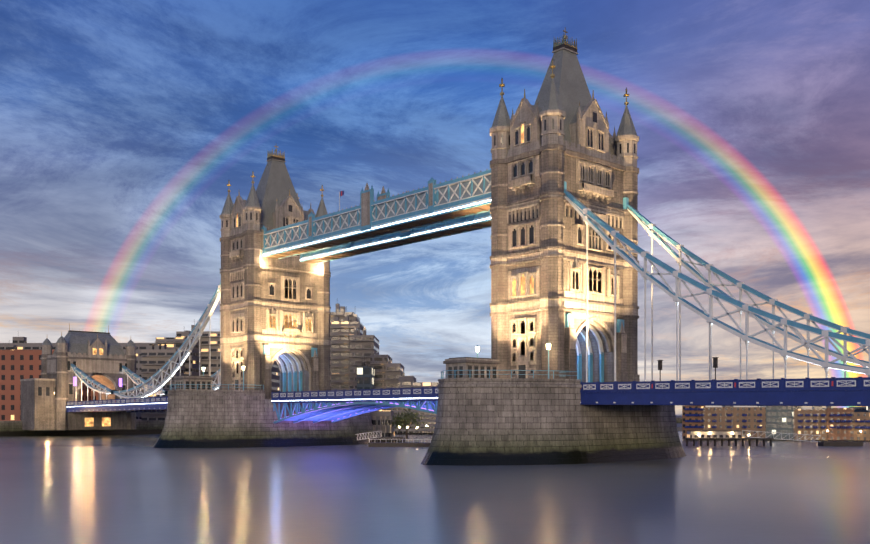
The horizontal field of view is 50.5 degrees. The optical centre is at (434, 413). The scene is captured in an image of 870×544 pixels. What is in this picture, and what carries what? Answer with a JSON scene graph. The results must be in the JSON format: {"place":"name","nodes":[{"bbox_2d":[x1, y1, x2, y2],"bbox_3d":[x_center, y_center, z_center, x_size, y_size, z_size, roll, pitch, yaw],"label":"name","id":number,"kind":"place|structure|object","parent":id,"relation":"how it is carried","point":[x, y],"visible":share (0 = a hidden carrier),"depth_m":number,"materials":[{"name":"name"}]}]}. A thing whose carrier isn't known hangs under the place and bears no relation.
{"place":"outdoors","nodes":[
{"label":"outdoors","id":0,"kind":"place"},
{"bbox_2d":[0,414,869,543],"bbox_3d":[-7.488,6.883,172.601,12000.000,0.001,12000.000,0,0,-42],"label":"river","id":1,"kind":"structure","parent":0,"point":[115,489],"depth_m":76.36,"materials":[{"name":"grey liquid"}]},
{"bbox_2d":[153,390,377,447],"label":"pier","id":2,"kind":"structure","parent":1,"relation":"on","point":[220,418],"depth_m":186.28,"materials":[{"name":"stone"}]},
{"bbox_2d":[66,282,220,411],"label":"side span","id":3,"kind":"object","parent":2,"relation":"on","point":[137,403],"visible":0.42,"depth_m":234.78,"materials":[{"name":"teal paint"}]},
{"bbox_2d":[173,375,213,389],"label":"cabin","id":4,"kind":"object","parent":2,"relation":"on","point":[185,379],"visible":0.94,"depth_m":188.63,"materials":[{"name":"stone"}]},
{"bbox_2d":[219,146,330,398],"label":"tower","id":5,"kind":"structure","parent":2,"relation":"on","point":[272,310],"depth_m":198.77,"materials":[{"name":"stone"}]},
{"bbox_2d":[0,304,869,446],"bbox_3d":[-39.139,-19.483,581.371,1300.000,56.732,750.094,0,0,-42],"label":"city","id":6,"kind":"object","parent":1,"relation":"on","point":[358,361],"visible":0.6,"depth_m":321.62,"materials":[{"name":"brick"}]},
{"bbox_2d":[20,323,136,429],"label":"abutment","id":7,"kind":"object","parent":6,"relation":"on","point":[102,358],"visible":0.85,"depth_m":274.27,"materials":[{"name":"stone"}]},
{"bbox_2d":[392,409,425,438],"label":"tree","id":8,"kind":"object","parent":6,"relation":"on","point":[402,419],"visible":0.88,"depth_m":231.41,"materials":[{"name":"green plant"}]},
{"bbox_2d":[421,378,685,465],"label":"pier","id":9,"kind":"structure","parent":1,"relation":"on","point":[503,421],"depth_m":124.77,"materials":[{"name":"stone"}]},
{"bbox_2d":[271,387,438,423],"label":"bascules","id":10,"kind":"object","parent":9,"relation":"attached to","point":[337,405],"visible":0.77,"depth_m":176.19,"materials":[{"name":"metal"}]},
{"bbox_2d":[170,342,718,389],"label":"street furniture","id":11,"kind":"object","parent":9,"relation":"on","point":[715,360],"visible":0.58,"depth_m":125.91,"materials":[{"name":"metal"}]},
{"bbox_2d":[443,357,500,378],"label":"cabin","id":12,"kind":"object","parent":9,"relation":"on","point":[465,363],"visible":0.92,"depth_m":127.47,"materials":[{"name":"stone"}]},
{"bbox_2d":[490,27,639,382],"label":"tower","id":13,"kind":"structure","parent":9,"relation":"on","point":[551,140],"depth_m":137.13,"materials":[{"name":"stone"}]},
{"bbox_2d":[261,169,490,263],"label":"walkways","id":14,"kind":"structure","parent":13,"relation":"attached to","point":[431,211],"depth_m":168.15,"materials":[{"name":"metal"}]},
{"bbox_2d":[564,181,869,405],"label":"side span","id":15,"kind":"object","parent":9,"relation":"on","point":[827,391],"visible":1,"depth_m":116.77,"materials":[{"name":"teal paint"}]},
{"bbox_2d":[0,0,869,413],"label":"sky","id":16,"kind":"structure","parent":0,"point":[126,125],"materials":[{"name":"blue"}]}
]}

